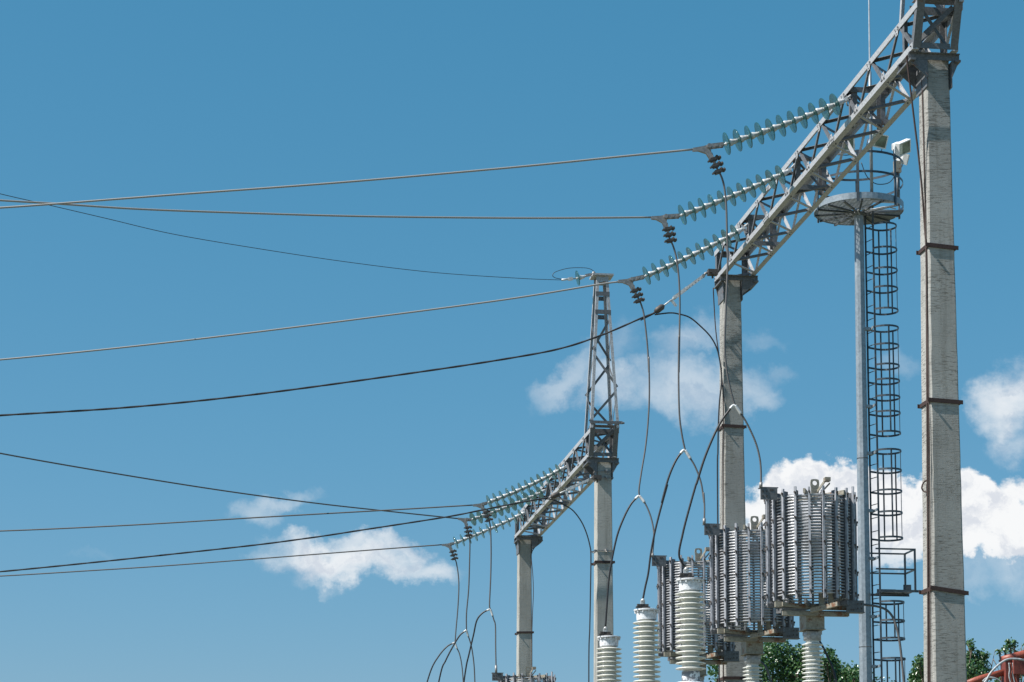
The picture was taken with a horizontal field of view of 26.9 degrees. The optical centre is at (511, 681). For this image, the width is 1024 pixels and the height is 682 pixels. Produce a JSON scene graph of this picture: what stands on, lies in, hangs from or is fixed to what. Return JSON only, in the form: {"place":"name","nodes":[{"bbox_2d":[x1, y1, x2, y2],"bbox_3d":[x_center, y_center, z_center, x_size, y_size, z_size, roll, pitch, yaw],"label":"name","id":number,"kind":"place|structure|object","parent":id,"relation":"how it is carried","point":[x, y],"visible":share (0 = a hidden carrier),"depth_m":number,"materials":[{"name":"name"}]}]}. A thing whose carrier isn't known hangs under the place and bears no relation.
{"place":"outdoors","nodes":[
{"label":"outdoors","id":0,"kind":"place"},
{"bbox_2d":[0,0,1023,681],"label":"sky","id":1,"kind":"structure","parent":0,"point":[100,99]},
{"bbox_2d":[819,641,836,681],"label":"outlet cable","id":2,"kind":"object","parent":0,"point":[830,662],"visible":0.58,"depth_m":26.34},
{"label":"ground","id":3,"kind":"structure","parent":0,"visible":0},
{"bbox_2d":[514,273,624,681],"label":"steel gantry","id":4,"kind":"object","parent":3,"relation":"on","point":[589,462],"visible":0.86,"depth_m":36.74,"materials":[{"name":"metal"}]},
{"bbox_2d":[442,509,525,559],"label":"insulator string","id":5,"kind":"object","parent":4,"relation":"attached to","point":[482,532],"visible":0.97,"depth_m":43.56,"materials":[{"name":"green glass"}]},
{"bbox_2d":[0,544,441,576],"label":"overhead conductor","id":6,"kind":"object","parent":5,"relation":"attached to","point":[221,561],"visible":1,"depth_m":43.41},
{"bbox_2d":[427,556,463,681],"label":"dropper cable","id":7,"kind":"object","parent":5,"relation":"hanging from","point":[455,633],"visible":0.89,"depth_m":43.28,"materials":[{"name":"metal"}]},
{"bbox_2d":[458,487,545,536],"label":"insulator string","id":8,"kind":"object","parent":4,"relation":"attached to","point":[499,510],"visible":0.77,"depth_m":40.72,"materials":[{"name":"green glass"}]},
{"bbox_2d":[0,453,457,518],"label":"overhead conductor","id":9,"kind":"object","parent":8,"relation":"attached to","point":[217,489],"visible":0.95,"depth_m":36.68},
{"bbox_2d":[438,533,474,681],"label":"dropper cable","id":10,"kind":"object","parent":8,"relation":"hanging from","point":[465,630],"visible":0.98,"depth_m":40.48,"materials":[{"name":"metal"}]},
{"bbox_2d":[473,464,565,521],"bbox_3d":[0.154,-3.385,38.525,1.719,1.086,0.262,1,-5,-7],"label":"insulator string","id":11,"kind":"object","parent":4,"relation":"attached to","point":[521,489],"visible":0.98,"depth_m":38.49,"materials":[{"name":"green glass"}]},
{"bbox_2d":[0,504,472,531],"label":"overhead conductor","id":12,"kind":"object","parent":11,"relation":"attached to","point":[236,518],"visible":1,"depth_m":38.37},
{"bbox_2d":[463,518,496,681],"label":"dropper cable","id":13,"kind":"object","parent":11,"relation":"hanging from","point":[485,611],"visible":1,"depth_m":38.24,"materials":[{"name":"metal"}]},
{"bbox_2d":[531,539,538,626],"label":"ground rod","id":14,"kind":"object","parent":4,"relation":"attached to","point":[533,584],"visible":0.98,"depth_m":44.66,"materials":[{"name":"metal"}]},
{"bbox_2d":[552,267,594,285],"bbox_3d":[1.059,-6.932,36.657,0.746,0.317,0.261,1,-5,-8],"label":"single disc insulator","id":15,"kind":"object","parent":4,"relation":"attached to","point":[578,278],"visible":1,"depth_m":36.64,"materials":[{"name":"green glass"}]},
{"bbox_2d":[1,194,555,279],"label":"earth wire","id":16,"kind":"object","parent":15,"relation":"attached to","point":[278,251],"visible":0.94,"depth_m":31.84,"materials":[{"name":"grey metal"}]},
{"bbox_2d":[549,475,601,498],"bbox_3d":[1.064,-3.277,36.156,0.898,0.420,0.140,1,-5,-8],"label":"dead end fitting","id":17,"kind":"object","parent":4,"relation":"attached to","point":[596,478],"visible":1,"depth_m":36.14,"materials":[{"name":"metal"}]},
{"bbox_2d":[0,497,548,571],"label":"twisted cable","id":18,"kind":"object","parent":17,"relation":"attached to","point":[273,542],"visible":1,"depth_m":35.35,"materials":[{"name":"black metal"}]},
{"bbox_2d":[545,498,591,681],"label":"cable tail","id":19,"kind":"object","parent":17,"relation":"hanging from","point":[590,580],"visible":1,"depth_m":36.04},
{"bbox_2d":[591,548,612,553],"bbox_3d":[1.506,-2.193,36.356,0.455,0.101,0.481,1,-5,-8],"label":"band clamp","id":20,"kind":"object","parent":4,"relation":"attached to","point":[606,550],"visible":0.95,"depth_m":36.30,"materials":[{"name":"silver metal"}]},
{"bbox_2d":[596,627,621,681],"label":"coupling capacitor","id":21,"kind":"object","parent":3,"relation":"on","point":[608,641],"visible":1,"depth_m":28.72,"materials":[{"name":"ceramic"}]},
{"bbox_2d":[633,599,660,681],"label":"coupling capacitor","id":22,"kind":"object","parent":3,"relation":"on","point":[646,618],"visible":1,"depth_m":26.41,"materials":[{"name":"ceramic"}]},
{"bbox_2d":[675,567,705,681],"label":"coupling capacitor","id":23,"kind":"object","parent":3,"relation":"on","point":[690,585],"visible":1,"depth_m":24.09,"materials":[{"name":"ceramic"}]},
{"bbox_2d":[713,288,723,681],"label":"ground rod","id":24,"kind":"object","parent":3,"relation":"on","point":[723,429],"visible":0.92,"depth_m":30.68,"materials":[{"name":"metal"}]},
{"bbox_2d":[743,655,761,681],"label":"post insulator","id":25,"kind":"object","parent":3,"relation":"on","point":[752,667],"visible":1,"depth_m":26.48,"materials":[{"name":"ceramic"}]},
{"bbox_2d":[702,514,799,655],"bbox_3d":[3.012,-1.179,26.640,1.152,1.715,1.064,-1,-5,14],"label":"line trap","id":26,"kind":"object","parent":25,"relation":"on","point":[726,582],"visible":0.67,"depth_m":26.33,"materials":[{"name":"metal"}]},
{"bbox_2d":[760,661,771,681],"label":"outlet cable","id":27,"kind":"object","parent":26,"relation":"attached to","point":[766,668],"visible":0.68,"depth_m":29.23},
{"bbox_2d":[706,636,822,681],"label":"tree","id":28,"kind":"object","parent":3,"relation":"on","point":[775,658],"visible":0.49,"depth_m":53.46,"materials":[{"name":"green plant"}]},
{"bbox_2d":[802,631,823,681],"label":"post insulator","id":29,"kind":"object","parent":3,"relation":"on","point":[812,656],"visible":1,"depth_m":24.27,"materials":[{"name":"ceramic"}]},
{"bbox_2d":[758,477,864,631],"bbox_3d":[3.447,-1.429,24.443,1.152,1.715,1.064,-1,-5,14],"label":"line trap","id":30,"kind":"object","parent":29,"relation":"on","point":[783,575],"visible":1,"depth_m":24.13,"materials":[{"name":"metal"}]},
{"bbox_2d":[864,603,904,681],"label":"outlet cable","id":31,"kind":"object","parent":30,"relation":"attached to","point":[898,636],"visible":1,"depth_m":24.07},
{"bbox_2d":[714,0,968,681],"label":"steel gantry","id":32,"kind":"object","parent":3,"relation":"on","point":[934,72],"visible":0.93,"depth_m":22.59,"materials":[{"name":"concrete"}]},
{"bbox_2d":[641,269,717,320],"bbox_3d":[2.391,-5.526,30.670,1.128,0.787,0.140,1,-5,-8],"label":"dead end fitting","id":33,"kind":"object","parent":32,"relation":"attached to","point":[709,272],"visible":0.99,"depth_m":30.67,"materials":[{"name":"metal"}]},
{"bbox_2d":[0,312,654,415],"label":"twisted cable","id":34,"kind":"object","parent":33,"relation":"hanging from","point":[330,384],"visible":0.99,"depth_m":29.82,"materials":[{"name":"black metal"}]},
{"bbox_2d":[655,312,721,681],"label":"cable tail","id":35,"kind":"object","parent":33,"relation":"hanging from","point":[718,422],"visible":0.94,"depth_m":30.59},
{"bbox_2d":[618,223,747,303],"bbox_3d":[2.353,-5.741,29.387,1.818,1.161,0.262,0,-5,-3],"label":"insulator string","id":36,"kind":"object","parent":32,"relation":"attached to","point":[691,255],"visible":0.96,"depth_m":29.35,"materials":[{"name":"green glass"}]},
{"bbox_2d":[0,281,617,360],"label":"overhead conductor","id":37,"kind":"object","parent":36,"relation":"attached to","point":[309,324],"visible":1,"depth_m":29.23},
{"bbox_2d":[604,297,654,626],"bbox_3d":[1.613,-3.001,28.986,0.694,4.604,0.330,-2,-6,19],"label":"dropper cable","id":38,"kind":"object","parent":36,"relation":"hanging from","point":[638,495],"visible":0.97,"depth_m":28.84,"materials":[{"name":"metal"}]},
{"bbox_2d":[651,163,794,242],"bbox_3d":[2.672,-6.036,27.013,1.855,1.074,0.262,0,-5,-3],"label":"insulator string","id":39,"kind":"object","parent":32,"relation":"attached to","point":[741,192],"visible":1,"depth_m":26.98,"materials":[{"name":"green glass"}]},
{"bbox_2d":[0,199,650,218],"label":"overhead conductor","id":40,"kind":"object","parent":39,"relation":"attached to","point":[129,208],"visible":0.97,"depth_m":26.02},
{"bbox_2d":[642,236,705,598],"bbox_3d":[2.010,-3.312,26.632,0.809,4.643,0.198,-1,-5,15],"label":"dropper cable","id":41,"kind":"object","parent":39,"relation":"hanging from","point":[670,472],"visible":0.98,"depth_m":26.51,"materials":[{"name":"metal"}]},
{"bbox_2d":[692,93,850,174],"bbox_3d":[2.995,-6.295,24.645,1.860,0.988,0.262,0,-5,-3],"label":"insulator string","id":42,"kind":"object","parent":32,"relation":"attached to","point":[791,122],"visible":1,"depth_m":24.61,"materials":[{"name":"green glass"}]},
{"bbox_2d":[0,148,692,208],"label":"overhead conductor","id":43,"kind":"object","parent":42,"relation":"attached to","point":[351,181],"visible":1,"depth_m":24.54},
{"bbox_2d":[678,167,762,567],"bbox_3d":[2.349,-3.590,24.321,0.957,4.679,0.098,0,-5,4],"label":"dropper cable","id":44,"kind":"object","parent":42,"relation":"hanging from","point":[734,405],"visible":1,"depth_m":24.23,"materials":[{"name":"metal"}]},
{"bbox_2d":[921,80,930,681],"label":"ground rod","id":45,"kind":"object","parent":32,"relation":"attached to","point":[928,423],"visible":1,"depth_m":22.20,"materials":[{"name":"metal"}]},
{"bbox_2d":[820,645,894,681],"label":"tree","id":46,"kind":"object","parent":3,"relation":"on","point":[845,674],"visible":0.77,"depth_m":56.85,"materials":[{"name":"green plant"}]},
{"bbox_2d":[814,0,918,681],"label":"floodlight mast","id":47,"kind":"object","parent":3,"relation":"on","point":[838,209],"visible":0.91,"depth_m":52.45,"materials":[{"name":"metal"}]},
{"bbox_2d":[907,652,923,681],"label":"tree","id":48,"kind":"object","parent":3,"relation":"on","point":[916,674],"visible":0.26,"depth_m":55.24,"materials":[{"name":"green plant"}]},
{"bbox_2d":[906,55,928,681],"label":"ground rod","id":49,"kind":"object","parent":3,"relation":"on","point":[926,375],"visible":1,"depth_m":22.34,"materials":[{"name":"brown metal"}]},
{"bbox_2d":[966,638,998,681],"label":"tree","id":50,"kind":"object","parent":3,"relation":"on","point":[977,668],"visible":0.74,"depth_m":51.92,"materials":[{"name":"green plant"}]},
{"bbox_2d":[967,650,1023,681],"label":"lifting boom","id":51,"kind":"object","parent":3,"relation":"on","point":[1011,671],"visible":0.98,"depth_m":31.37,"materials":[{"name":"orange paint"}]},
{"bbox_2d":[984,658,1023,681],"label":"loose cable","id":52,"kind":"object","parent":51,"relation":"attached to","point":[996,666],"visible":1,"depth_m":31.14,"materials":[{"name":"white plastic"}]},
{"bbox_2d":[989,637,1023,681],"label":"tree","id":53,"kind":"object","parent":3,"relation":"on","point":[1011,645],"visible":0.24,"depth_m":56.56,"materials":[{"name":"green plant"}]},
{"bbox_3d":[2.484,2.096,28.658,0.280,4.320,0.280,1,-5,-8],"label":"post insulator","id":54,"kind":"object","parent":3,"relation":"on","visible":0},
{"bbox_2d":[652,547,739,676],"bbox_3d":[2.515,-0.921,28.929,1.152,1.715,1.064,-1,-5,14],"label":"line trap","id":55,"kind":"object","parent":54,"relation":"on","point":[670,570],"visible":0.52,"depth_m":28.64,"materials":[{"name":"metal"}]},
{"bbox_3d":[0.264,3.300,38.099,0.280,3.667,0.280,1,-5,-8],"label":"post insulator","id":56,"kind":"object","parent":3,"relation":"on","visible":0},
{"bbox_2d":[492,667,555,681],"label":"line trap","id":57,"kind":"object","parent":56,"relation":"on","point":[499,677],"visible":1,"depth_m":38.04,"materials":[{"name":"metal"}]}
]}

